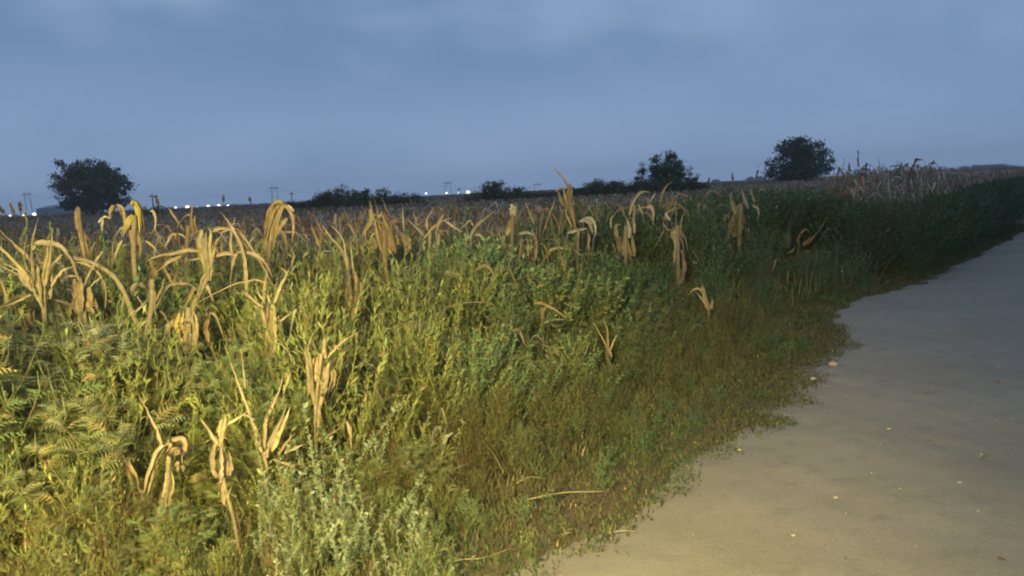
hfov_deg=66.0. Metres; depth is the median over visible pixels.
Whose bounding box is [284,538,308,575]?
wormwood plant
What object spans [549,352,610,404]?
bassia bush
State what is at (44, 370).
ragweed plant
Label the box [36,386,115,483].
pigweed plant
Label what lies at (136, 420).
pigweed plant
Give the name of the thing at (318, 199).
hedge bush
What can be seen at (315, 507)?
wormwood plant
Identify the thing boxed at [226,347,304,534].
corn plant
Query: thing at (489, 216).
corn plant
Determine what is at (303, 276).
ragweed plant
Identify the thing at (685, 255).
corn plant
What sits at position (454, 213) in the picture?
corn plant
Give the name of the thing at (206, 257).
corn plant
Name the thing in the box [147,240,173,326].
corn plant
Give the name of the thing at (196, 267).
fleabane plant
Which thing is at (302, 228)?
corn plant
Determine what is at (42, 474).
ragweed plant
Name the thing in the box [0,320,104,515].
ragweed plant
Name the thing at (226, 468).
corn plant
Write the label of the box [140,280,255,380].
bassia bush
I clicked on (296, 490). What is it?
wormwood plant
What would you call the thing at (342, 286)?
fleabane plant
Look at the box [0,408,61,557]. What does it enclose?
ragweed plant
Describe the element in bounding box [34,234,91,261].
corn plant
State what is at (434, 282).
ragweed plant
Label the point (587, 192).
hedge bush
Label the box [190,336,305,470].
fleabane plant
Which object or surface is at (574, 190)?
hedge bush
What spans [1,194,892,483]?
dry litter
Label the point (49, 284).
corn plant
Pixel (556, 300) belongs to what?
goosefoot plant
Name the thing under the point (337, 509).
wormwood plant
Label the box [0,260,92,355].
ragweed plant
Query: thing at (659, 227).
corn plant
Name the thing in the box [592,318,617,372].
corn plant
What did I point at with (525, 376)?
bassia bush
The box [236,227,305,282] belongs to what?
corn plant
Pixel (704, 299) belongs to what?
corn plant
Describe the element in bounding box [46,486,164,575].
ragweed plant
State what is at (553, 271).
pigweed plant
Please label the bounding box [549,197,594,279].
corn plant
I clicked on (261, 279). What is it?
pigweed plant
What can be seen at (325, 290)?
fleabane plant
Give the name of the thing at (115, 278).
corn plant
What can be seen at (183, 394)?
fleabane plant
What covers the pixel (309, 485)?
ragweed plant
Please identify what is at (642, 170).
sparse shrub
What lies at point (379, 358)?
pigweed plant
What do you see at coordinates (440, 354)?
fleabane plant
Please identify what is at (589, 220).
corn plant
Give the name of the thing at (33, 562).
pigweed plant
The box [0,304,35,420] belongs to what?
pigweed plant
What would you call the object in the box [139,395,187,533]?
corn plant
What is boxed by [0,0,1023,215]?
sky
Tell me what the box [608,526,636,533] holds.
straw stem
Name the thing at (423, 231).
corn plant
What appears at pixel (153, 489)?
pigweed plant
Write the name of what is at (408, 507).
wormwood plant
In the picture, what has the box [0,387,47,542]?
pigweed plant
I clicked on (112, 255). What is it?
corn plant
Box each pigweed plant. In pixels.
[0,210,71,385]
[0,266,81,430]
[0,269,19,358]
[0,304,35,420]
[0,319,59,456]
[0,330,43,467]
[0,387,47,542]
[0,534,91,575]
[14,384,75,465]
[30,306,137,407]
[34,519,108,575]
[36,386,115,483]
[54,255,170,374]
[58,382,137,499]
[68,311,193,476]
[69,332,179,399]
[75,318,181,481]
[80,237,174,328]
[99,325,203,470]
[99,480,154,528]
[143,444,224,498]
[159,435,218,497]
[193,271,284,324]
[207,257,284,352]
[221,356,304,456]
[225,290,317,376]
[225,356,306,461]
[247,286,307,333]
[280,248,369,380]
[282,256,335,303]
[283,434,353,519]
[287,239,324,334]
[309,446,379,508]
[310,319,403,465]
[312,365,384,458]
[343,316,409,425]
[369,266,446,354]
[373,310,454,434]
[376,288,447,331]
[404,257,469,321]
[419,254,476,328]
[436,325,470,368]
[439,366,494,438]
[522,238,582,345]
[548,355,581,401]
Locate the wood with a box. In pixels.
[946,163,1021,170]
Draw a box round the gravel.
[621,235,1023,562]
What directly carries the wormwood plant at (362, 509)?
on the ground at (541, 526)
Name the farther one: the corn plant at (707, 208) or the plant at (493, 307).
the corn plant at (707, 208)
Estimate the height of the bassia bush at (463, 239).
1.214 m
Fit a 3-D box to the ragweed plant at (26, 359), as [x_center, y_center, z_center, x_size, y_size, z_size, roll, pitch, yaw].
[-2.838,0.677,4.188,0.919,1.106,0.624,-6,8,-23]
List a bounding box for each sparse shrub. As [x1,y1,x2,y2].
[633,161,649,181]
[683,166,699,181]
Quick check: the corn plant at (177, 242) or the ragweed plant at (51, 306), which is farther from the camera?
the corn plant at (177, 242)
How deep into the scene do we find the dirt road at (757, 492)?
4.25 m
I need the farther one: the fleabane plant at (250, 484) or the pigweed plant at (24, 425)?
the pigweed plant at (24, 425)
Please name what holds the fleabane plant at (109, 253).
on the ground at (541, 526)
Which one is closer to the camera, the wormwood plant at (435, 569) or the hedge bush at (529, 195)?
the wormwood plant at (435, 569)
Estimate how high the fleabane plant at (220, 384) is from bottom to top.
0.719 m
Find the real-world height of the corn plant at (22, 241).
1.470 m
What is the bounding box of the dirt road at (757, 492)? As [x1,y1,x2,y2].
[506,231,1023,575]
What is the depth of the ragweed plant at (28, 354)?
4.40 m
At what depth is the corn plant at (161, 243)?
8.31 m
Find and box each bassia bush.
[54,265,186,369]
[64,266,184,349]
[98,272,176,318]
[99,293,184,354]
[108,263,194,327]
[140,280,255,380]
[171,282,265,369]
[184,444,259,491]
[403,233,522,347]
[408,241,515,334]
[413,235,532,332]
[415,237,516,330]
[420,241,519,338]
[422,237,553,352]
[428,325,521,423]
[434,264,502,337]
[435,347,517,432]
[436,265,507,336]
[442,236,543,335]
[452,319,533,411]
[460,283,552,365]
[465,361,537,438]
[497,263,579,351]
[502,359,578,420]
[524,353,579,403]
[527,271,610,350]
[534,328,599,383]
[545,279,605,349]
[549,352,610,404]
[607,299,668,360]
[627,320,677,359]
[628,330,684,366]
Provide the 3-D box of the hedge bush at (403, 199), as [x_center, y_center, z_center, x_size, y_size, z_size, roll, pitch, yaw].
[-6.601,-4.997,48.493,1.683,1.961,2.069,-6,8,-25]
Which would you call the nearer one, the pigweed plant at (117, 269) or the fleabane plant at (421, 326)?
the fleabane plant at (421, 326)
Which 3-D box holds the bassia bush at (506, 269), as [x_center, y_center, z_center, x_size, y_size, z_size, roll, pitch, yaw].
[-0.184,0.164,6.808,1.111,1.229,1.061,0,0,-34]
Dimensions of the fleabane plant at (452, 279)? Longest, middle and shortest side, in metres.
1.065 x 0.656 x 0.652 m
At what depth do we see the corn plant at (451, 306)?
5.87 m
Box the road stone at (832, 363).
[828,361,838,365]
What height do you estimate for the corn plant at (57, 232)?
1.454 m
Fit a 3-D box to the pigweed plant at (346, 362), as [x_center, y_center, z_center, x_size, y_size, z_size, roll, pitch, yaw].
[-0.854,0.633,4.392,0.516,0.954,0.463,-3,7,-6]
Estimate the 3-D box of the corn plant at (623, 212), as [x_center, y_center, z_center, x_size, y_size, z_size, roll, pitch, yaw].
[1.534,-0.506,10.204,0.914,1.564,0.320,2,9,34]
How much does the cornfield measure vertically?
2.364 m
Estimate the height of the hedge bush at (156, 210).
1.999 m
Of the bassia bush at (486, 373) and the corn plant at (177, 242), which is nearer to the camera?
the bassia bush at (486, 373)
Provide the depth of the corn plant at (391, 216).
9.97 m
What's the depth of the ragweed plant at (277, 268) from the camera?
6.63 m
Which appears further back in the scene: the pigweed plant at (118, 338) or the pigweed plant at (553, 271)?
the pigweed plant at (553, 271)
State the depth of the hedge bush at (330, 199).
48.52 m
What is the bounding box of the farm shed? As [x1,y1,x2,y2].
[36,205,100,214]
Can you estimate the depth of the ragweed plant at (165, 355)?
4.34 m
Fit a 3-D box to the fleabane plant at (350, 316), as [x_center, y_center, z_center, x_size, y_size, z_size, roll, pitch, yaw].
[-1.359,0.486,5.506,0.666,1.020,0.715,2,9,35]
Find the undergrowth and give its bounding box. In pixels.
[0,173,1023,575]
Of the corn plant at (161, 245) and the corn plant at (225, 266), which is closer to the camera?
the corn plant at (225, 266)
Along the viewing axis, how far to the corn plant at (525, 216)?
13.80 m
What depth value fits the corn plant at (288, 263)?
6.79 m
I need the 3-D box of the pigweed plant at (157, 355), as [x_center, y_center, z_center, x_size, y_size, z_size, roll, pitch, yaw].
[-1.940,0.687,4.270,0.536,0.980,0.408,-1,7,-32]
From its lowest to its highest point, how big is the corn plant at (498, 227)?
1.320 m
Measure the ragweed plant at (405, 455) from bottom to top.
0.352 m
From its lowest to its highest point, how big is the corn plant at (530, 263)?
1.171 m
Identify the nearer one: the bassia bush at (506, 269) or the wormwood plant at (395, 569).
the wormwood plant at (395, 569)
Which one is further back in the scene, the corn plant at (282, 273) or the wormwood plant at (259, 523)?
the corn plant at (282, 273)
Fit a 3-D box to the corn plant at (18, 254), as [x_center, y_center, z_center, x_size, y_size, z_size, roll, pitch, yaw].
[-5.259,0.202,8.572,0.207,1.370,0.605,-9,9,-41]
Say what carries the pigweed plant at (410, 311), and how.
on the ground at (541, 526)
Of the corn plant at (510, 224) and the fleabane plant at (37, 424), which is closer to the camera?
the fleabane plant at (37, 424)
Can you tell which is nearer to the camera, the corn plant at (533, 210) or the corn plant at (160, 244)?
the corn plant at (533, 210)
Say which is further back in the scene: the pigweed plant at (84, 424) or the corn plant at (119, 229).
the corn plant at (119, 229)
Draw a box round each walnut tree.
[45,156,138,214]
[758,134,835,182]
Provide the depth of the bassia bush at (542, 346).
6.04 m
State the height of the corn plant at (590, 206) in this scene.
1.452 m
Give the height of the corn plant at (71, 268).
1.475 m
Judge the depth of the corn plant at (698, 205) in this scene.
12.05 m
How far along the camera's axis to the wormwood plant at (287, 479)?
3.52 m
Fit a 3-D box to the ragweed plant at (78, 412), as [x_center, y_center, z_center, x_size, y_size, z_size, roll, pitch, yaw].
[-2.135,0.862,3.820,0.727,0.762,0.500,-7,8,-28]
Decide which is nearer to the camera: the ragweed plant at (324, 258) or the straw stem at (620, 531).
the straw stem at (620, 531)
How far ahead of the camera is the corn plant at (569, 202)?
8.75 m
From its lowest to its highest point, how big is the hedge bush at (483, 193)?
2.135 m
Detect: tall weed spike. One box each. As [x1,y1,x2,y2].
[0,206,10,254]
[9,203,19,252]
[18,202,27,264]
[154,195,166,278]
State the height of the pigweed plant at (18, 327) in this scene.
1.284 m
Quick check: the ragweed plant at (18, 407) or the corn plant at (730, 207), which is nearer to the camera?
the ragweed plant at (18, 407)
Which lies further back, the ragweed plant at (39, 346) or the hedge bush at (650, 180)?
the hedge bush at (650, 180)
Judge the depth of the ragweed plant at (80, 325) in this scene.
4.61 m
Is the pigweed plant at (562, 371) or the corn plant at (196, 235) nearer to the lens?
the pigweed plant at (562, 371)
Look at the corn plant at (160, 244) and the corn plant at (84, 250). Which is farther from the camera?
the corn plant at (160, 244)
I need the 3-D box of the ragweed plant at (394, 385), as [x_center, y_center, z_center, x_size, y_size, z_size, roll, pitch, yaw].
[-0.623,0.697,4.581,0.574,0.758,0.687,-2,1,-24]
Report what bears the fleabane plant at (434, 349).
on the ground at (541, 526)
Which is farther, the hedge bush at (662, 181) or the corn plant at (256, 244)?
the hedge bush at (662, 181)
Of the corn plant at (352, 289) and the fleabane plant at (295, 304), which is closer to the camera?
the fleabane plant at (295, 304)
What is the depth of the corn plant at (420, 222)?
11.36 m
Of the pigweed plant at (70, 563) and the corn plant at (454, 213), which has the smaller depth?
the pigweed plant at (70, 563)
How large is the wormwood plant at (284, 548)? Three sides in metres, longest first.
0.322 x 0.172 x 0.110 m
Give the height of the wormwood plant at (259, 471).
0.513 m
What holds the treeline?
on the ground at (541, 526)
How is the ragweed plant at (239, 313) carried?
on the ground at (541, 526)
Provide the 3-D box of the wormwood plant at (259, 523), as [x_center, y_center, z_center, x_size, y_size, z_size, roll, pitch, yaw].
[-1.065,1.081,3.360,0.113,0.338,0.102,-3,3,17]
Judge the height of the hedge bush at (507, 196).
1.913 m
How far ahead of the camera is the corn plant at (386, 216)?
10.89 m
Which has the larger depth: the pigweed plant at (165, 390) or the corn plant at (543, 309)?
the corn plant at (543, 309)
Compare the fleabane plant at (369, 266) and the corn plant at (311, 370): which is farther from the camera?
the fleabane plant at (369, 266)
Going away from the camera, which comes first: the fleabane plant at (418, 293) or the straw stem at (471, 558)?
the straw stem at (471, 558)
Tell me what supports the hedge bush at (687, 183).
on the ground at (541, 526)
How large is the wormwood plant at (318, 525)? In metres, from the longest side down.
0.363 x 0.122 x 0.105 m
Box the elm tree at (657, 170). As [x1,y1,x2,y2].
[645,148,687,182]
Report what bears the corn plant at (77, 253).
on the ground at (541, 526)
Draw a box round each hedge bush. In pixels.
[139,204,168,221]
[274,201,299,215]
[292,200,310,212]
[303,195,323,216]
[306,190,332,216]
[321,189,341,213]
[331,183,360,212]
[345,189,367,210]
[351,187,378,208]
[365,187,390,209]
[377,190,398,210]
[390,191,419,209]
[407,193,429,207]
[459,189,481,205]
[478,184,497,205]
[480,180,508,202]
[494,186,522,202]
[511,186,529,198]
[522,190,547,206]
[537,191,550,201]
[550,188,566,204]
[557,187,592,198]
[572,185,599,199]
[579,177,606,188]
[590,181,605,199]
[595,181,628,199]
[603,180,631,196]
[617,178,636,197]
[625,178,654,195]
[639,176,660,196]
[649,177,669,200]
[657,177,690,196]
[672,177,700,192]
[689,181,713,195]
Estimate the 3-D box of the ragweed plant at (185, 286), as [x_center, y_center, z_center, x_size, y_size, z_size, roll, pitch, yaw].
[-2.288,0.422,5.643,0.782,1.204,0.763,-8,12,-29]
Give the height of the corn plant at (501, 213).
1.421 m
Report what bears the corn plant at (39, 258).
on the ground at (541, 526)
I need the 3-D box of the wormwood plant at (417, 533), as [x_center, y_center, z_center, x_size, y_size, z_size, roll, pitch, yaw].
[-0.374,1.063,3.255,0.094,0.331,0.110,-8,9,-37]
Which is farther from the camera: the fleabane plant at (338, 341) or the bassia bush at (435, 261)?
the bassia bush at (435, 261)
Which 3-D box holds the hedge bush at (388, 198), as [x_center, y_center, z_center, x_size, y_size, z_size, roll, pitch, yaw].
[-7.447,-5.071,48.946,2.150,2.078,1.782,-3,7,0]
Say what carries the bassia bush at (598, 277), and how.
on the ground at (541, 526)
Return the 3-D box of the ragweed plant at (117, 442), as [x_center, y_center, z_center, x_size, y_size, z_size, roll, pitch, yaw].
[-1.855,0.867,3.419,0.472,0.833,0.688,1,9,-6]
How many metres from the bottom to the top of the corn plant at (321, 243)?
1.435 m
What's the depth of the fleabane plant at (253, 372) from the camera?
4.34 m
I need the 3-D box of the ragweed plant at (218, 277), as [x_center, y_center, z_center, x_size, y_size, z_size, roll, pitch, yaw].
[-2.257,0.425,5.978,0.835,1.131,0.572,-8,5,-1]
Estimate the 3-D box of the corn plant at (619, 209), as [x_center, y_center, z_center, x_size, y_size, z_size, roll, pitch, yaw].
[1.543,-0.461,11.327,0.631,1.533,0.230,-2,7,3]
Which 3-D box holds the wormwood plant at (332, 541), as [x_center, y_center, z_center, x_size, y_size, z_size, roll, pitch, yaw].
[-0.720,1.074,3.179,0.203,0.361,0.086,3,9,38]
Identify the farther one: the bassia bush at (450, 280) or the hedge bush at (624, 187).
the hedge bush at (624, 187)
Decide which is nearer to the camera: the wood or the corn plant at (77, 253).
the corn plant at (77, 253)
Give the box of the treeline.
[0,176,766,216]
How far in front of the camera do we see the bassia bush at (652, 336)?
6.82 m
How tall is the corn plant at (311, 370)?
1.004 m
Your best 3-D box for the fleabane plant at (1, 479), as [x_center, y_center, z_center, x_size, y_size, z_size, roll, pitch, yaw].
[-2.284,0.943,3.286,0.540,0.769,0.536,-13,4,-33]
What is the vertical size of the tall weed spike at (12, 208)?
1.737 m
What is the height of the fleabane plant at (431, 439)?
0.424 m
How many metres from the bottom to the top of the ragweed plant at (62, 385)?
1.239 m
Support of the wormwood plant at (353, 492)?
on the ground at (541, 526)
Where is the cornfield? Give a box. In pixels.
[0,156,1023,272]
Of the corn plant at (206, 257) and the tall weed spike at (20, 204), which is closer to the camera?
the corn plant at (206, 257)
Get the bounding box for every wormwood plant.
[249,500,274,572]
[253,436,277,541]
[255,436,297,539]
[257,479,315,556]
[263,464,311,550]
[263,531,316,575]
[265,462,290,556]
[266,542,289,575]
[280,466,307,555]
[281,492,307,568]
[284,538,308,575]
[288,402,327,516]
[289,487,306,540]
[304,488,332,563]
[308,461,335,553]
[309,474,353,554]
[314,519,343,575]
[318,424,355,511]
[319,494,345,570]
[329,468,353,554]
[334,451,359,549]
[337,535,354,575]
[340,485,372,568]
[340,504,375,574]
[350,398,405,515]
[356,484,382,554]
[368,503,395,575]
[381,555,405,575]
[390,475,425,555]
[391,527,415,575]
[394,471,424,559]
[405,485,432,571]
[406,510,431,573]
[415,541,437,575]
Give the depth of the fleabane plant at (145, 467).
3.85 m
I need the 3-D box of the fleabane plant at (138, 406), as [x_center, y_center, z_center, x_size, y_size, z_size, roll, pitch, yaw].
[-1.996,0.775,3.887,0.637,0.904,0.613,1,8,31]
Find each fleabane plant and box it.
[0,280,68,345]
[0,313,25,474]
[0,381,81,470]
[0,388,104,505]
[0,435,27,551]
[0,447,123,566]
[25,354,163,500]
[53,246,159,322]
[62,298,184,461]
[98,235,179,296]
[114,434,225,513]
[124,260,192,390]
[124,277,216,359]
[144,349,232,459]
[147,233,235,311]
[158,257,258,313]
[176,381,277,496]
[180,355,266,421]
[181,244,252,293]
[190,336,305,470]
[192,276,298,405]
[196,240,309,300]
[206,252,275,299]
[206,357,294,456]
[210,267,265,329]
[210,286,311,385]
[212,241,323,306]
[213,452,296,528]
[224,382,311,495]
[235,273,353,421]
[239,267,359,429]
[240,273,339,435]
[242,286,352,378]
[242,334,323,426]
[248,361,348,448]
[260,273,380,424]
[262,306,388,475]
[278,244,381,345]
[287,227,386,375]
[287,252,365,335]
[287,399,378,483]
[312,231,381,315]
[317,318,394,402]
[319,309,366,387]
[323,233,411,359]
[326,283,410,370]
[328,256,432,359]
[330,322,412,403]
[336,379,435,462]
[338,319,396,395]
[355,313,441,426]
[357,313,462,413]
[364,316,450,430]
[376,309,462,418]
[380,268,453,326]
[380,317,459,447]
[388,272,467,371]
[392,350,474,451]
[393,365,461,438]
[394,257,463,326]
[397,418,462,486]
[418,256,488,335]
[429,336,496,388]
[437,259,494,346]
[437,259,507,348]
[437,321,500,382]
[438,258,509,354]
[439,320,508,388]
[444,319,498,373]
[518,277,553,351]
[519,353,551,391]
[539,331,599,399]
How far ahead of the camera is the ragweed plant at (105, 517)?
3.36 m
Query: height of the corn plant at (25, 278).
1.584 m
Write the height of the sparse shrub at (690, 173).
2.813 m
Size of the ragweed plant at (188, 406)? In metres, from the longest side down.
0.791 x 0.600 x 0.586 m
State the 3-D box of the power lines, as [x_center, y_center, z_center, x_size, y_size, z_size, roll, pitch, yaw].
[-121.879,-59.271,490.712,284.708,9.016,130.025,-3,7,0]
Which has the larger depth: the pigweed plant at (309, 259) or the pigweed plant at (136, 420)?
the pigweed plant at (309, 259)
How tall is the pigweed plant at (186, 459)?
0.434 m
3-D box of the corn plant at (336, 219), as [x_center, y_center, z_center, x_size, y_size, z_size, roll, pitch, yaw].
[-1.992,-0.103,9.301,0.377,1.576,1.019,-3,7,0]
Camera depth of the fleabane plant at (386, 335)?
5.23 m
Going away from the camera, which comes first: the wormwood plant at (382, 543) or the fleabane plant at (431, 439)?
the wormwood plant at (382, 543)
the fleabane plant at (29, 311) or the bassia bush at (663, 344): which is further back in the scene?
the bassia bush at (663, 344)
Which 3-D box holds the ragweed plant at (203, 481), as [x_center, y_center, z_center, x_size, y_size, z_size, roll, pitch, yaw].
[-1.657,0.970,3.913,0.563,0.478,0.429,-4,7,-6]
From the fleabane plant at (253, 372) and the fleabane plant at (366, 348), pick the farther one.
the fleabane plant at (366, 348)
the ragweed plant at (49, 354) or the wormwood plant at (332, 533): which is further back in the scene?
the ragweed plant at (49, 354)
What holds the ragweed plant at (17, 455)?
on the ground at (541, 526)
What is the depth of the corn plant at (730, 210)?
12.51 m
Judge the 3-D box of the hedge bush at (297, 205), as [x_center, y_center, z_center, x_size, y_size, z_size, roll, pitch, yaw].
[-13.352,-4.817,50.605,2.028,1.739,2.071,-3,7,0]
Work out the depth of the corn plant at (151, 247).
11.11 m
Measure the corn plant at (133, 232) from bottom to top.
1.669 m
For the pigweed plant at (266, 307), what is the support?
on the ground at (541, 526)
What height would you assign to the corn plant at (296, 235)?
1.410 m
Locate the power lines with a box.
[33,185,480,199]
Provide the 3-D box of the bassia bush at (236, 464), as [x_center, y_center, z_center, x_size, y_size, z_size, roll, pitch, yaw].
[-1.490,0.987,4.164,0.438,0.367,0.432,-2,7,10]
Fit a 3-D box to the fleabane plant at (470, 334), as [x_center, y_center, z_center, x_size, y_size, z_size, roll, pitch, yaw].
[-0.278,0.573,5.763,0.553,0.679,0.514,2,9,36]
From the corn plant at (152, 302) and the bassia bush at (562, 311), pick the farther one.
the bassia bush at (562, 311)
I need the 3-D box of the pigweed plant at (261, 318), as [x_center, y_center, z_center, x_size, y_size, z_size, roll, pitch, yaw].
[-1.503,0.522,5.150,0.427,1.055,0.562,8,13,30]
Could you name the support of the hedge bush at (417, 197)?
on the ground at (541, 526)
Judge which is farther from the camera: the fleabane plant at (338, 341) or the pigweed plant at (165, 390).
the fleabane plant at (338, 341)
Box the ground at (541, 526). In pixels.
[11,214,1023,575]
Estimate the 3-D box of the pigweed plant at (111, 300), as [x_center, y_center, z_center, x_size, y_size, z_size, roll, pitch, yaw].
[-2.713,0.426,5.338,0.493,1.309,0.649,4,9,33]
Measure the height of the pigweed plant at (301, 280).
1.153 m
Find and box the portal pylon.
[22,192,33,213]
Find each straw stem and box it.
[439,548,510,564]
[478,436,502,471]
[527,489,603,499]
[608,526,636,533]
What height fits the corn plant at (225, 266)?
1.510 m
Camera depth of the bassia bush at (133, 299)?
5.20 m
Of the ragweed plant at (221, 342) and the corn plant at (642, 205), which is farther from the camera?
the corn plant at (642, 205)
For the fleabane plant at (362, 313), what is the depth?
6.14 m
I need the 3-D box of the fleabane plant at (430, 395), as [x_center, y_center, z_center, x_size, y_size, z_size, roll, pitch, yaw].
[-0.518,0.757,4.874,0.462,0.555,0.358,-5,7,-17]
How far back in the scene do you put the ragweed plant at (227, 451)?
4.22 m
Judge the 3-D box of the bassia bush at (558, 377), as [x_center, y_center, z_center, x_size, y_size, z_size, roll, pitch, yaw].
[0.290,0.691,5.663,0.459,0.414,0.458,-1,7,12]
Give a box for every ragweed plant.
[0,238,84,366]
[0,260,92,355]
[0,277,57,361]
[0,281,29,368]
[0,296,38,391]
[0,309,71,443]
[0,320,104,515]
[0,322,53,426]
[0,324,120,481]
[0,335,123,552]
[0,336,71,461]
[0,342,20,406]
[0,367,111,554]
[0,388,138,534]
[0,392,110,539]
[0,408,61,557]
[0,423,93,559]
[1,350,69,469]
[6,390,145,502]
[8,333,122,448]
[9,330,47,414]
[11,315,95,397]
[23,485,145,564]
[26,311,147,429]
[29,314,201,488]
[29,481,154,564]
[45,331,196,461]
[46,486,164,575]
[49,316,182,455]
[66,303,181,432]
[68,455,159,520]
[70,497,151,567]
[77,280,181,343]
[97,329,206,456]
[99,500,221,575]
[106,492,218,575]
[108,432,237,521]
[110,497,235,575]
[117,357,231,467]
[117,433,228,510]
[119,333,221,453]
[140,262,206,357]
[142,358,241,455]
[143,370,210,435]
[154,289,226,355]
[154,439,252,495]
[170,277,262,368]
[171,438,252,510]
[185,245,296,322]
[191,441,255,498]
[197,458,274,524]
[198,270,255,316]
[198,289,254,374]
[199,303,300,382]
[202,310,309,423]
[215,281,280,382]
[234,245,297,305]
[239,392,346,486]
[276,268,345,362]
[282,477,372,539]
[293,239,411,370]
[317,453,396,510]
[331,449,407,508]
[332,286,416,352]
[332,456,402,512]
[344,342,440,451]
[378,262,458,330]
[379,433,455,491]
[379,438,445,485]
[385,449,467,500]
[462,311,546,401]
[566,291,627,351]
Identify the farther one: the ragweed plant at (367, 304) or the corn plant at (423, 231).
the corn plant at (423, 231)
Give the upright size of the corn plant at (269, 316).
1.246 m
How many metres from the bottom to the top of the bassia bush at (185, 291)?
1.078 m
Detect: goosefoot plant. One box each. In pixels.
[507,263,588,358]
[539,341,604,402]
[558,360,624,407]
[576,271,650,356]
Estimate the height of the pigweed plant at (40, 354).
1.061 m
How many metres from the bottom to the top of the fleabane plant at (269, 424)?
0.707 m
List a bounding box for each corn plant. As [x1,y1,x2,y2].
[0,216,75,378]
[0,228,8,257]
[0,291,57,338]
[1,260,69,333]
[6,228,34,261]
[12,244,27,260]
[13,229,46,265]
[13,272,99,377]
[19,308,51,406]
[32,239,106,327]
[33,235,90,261]
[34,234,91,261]
[34,238,85,311]
[52,228,77,263]
[59,258,104,302]
[60,245,83,275]
[64,246,108,372]
[69,234,98,275]
[72,256,147,339]
[74,207,96,286]
[85,240,167,280]
[98,200,157,317]
[104,215,143,268]
[112,246,179,320]
[113,281,203,343]
[115,449,138,530]
[138,227,169,272]
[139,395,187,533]
[141,231,180,278]
[141,248,172,268]
[142,221,195,269]
[142,279,166,364]
[143,232,173,268]
[144,232,163,266]
[147,214,272,375]
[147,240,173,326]
[150,224,228,292]
[153,205,198,285]
[161,263,184,303]
[163,226,190,265]
[170,226,195,266]
[172,217,200,284]
[173,307,211,436]
[175,397,207,451]
[184,228,248,287]
[188,269,289,408]
[199,408,249,558]
[212,223,243,262]
[213,219,250,342]
[215,217,234,253]
[219,227,241,251]
[219,236,283,280]
[225,215,259,250]
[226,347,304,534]
[232,216,255,246]
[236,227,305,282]
[245,229,312,294]
[255,199,294,367]
[275,223,312,260]
[275,238,337,336]
[280,265,295,315]
[286,243,306,290]
[294,214,305,254]
[294,233,320,254]
[298,237,331,345]
[305,329,359,485]
[306,241,332,263]
[308,226,343,321]
[310,235,331,249]
[312,217,328,244]
[322,225,368,322]
[326,213,363,265]
[328,249,393,294]
[328,254,362,361]
[341,207,409,364]
[341,212,358,254]
[341,214,381,266]
[341,241,374,275]
[355,201,408,273]
[358,232,413,278]
[363,200,410,296]
[378,211,414,245]
[382,199,411,249]
[388,219,409,261]
[392,258,414,289]
[393,214,448,269]
[402,207,461,262]
[408,198,428,233]
[412,211,427,256]
[431,196,490,249]
[437,205,470,234]
[441,302,485,363]
[445,207,458,249]
[452,217,468,242]
[464,211,492,237]
[464,211,494,257]
[469,219,498,238]
[480,202,507,230]
[489,204,537,295]
[492,214,504,249]
[493,212,525,274]
[514,202,523,231]
[516,198,555,275]
[516,233,558,267]
[519,211,532,230]
[520,214,589,275]
[531,195,574,267]
[534,301,567,369]
[543,238,587,267]
[544,214,572,267]
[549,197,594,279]
[551,165,576,273]
[556,209,570,266]
[560,202,603,274]
[565,214,596,276]
[579,226,600,298]
[592,205,637,270]
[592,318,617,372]
[595,198,599,221]
[597,203,636,263]
[602,190,655,267]
[610,216,635,269]
[628,190,655,273]
[638,198,687,268]
[639,197,647,251]
[650,202,670,276]
[653,207,698,296]
[659,180,677,275]
[662,194,689,262]
[679,209,693,258]
[688,285,713,337]
[694,190,722,254]
[695,203,700,267]
[705,192,733,252]
[712,192,761,251]
[713,206,734,256]
[716,209,733,249]
[726,188,764,261]
[734,265,788,287]
[786,216,836,261]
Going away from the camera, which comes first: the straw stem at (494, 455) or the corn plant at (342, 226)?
the straw stem at (494, 455)
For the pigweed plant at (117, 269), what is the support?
on the ground at (541, 526)
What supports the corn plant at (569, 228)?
on the ground at (541, 526)
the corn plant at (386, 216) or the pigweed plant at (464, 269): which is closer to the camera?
the pigweed plant at (464, 269)
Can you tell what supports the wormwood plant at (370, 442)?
on the ground at (541, 526)
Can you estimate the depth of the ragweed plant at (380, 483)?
3.86 m
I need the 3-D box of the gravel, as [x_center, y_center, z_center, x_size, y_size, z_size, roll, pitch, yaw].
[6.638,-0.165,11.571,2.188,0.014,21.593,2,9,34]
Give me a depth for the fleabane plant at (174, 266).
6.22 m
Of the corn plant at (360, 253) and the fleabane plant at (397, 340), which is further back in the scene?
the corn plant at (360, 253)
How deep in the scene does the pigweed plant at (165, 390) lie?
4.14 m
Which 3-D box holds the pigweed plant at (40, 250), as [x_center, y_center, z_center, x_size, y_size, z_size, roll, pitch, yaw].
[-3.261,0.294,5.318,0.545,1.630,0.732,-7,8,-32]
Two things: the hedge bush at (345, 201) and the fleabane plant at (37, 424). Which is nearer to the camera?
the fleabane plant at (37, 424)
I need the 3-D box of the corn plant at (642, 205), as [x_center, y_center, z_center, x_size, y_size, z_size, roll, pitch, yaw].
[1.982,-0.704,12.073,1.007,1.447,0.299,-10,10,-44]
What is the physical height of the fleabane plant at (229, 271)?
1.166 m
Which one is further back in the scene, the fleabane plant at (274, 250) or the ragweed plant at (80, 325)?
the fleabane plant at (274, 250)

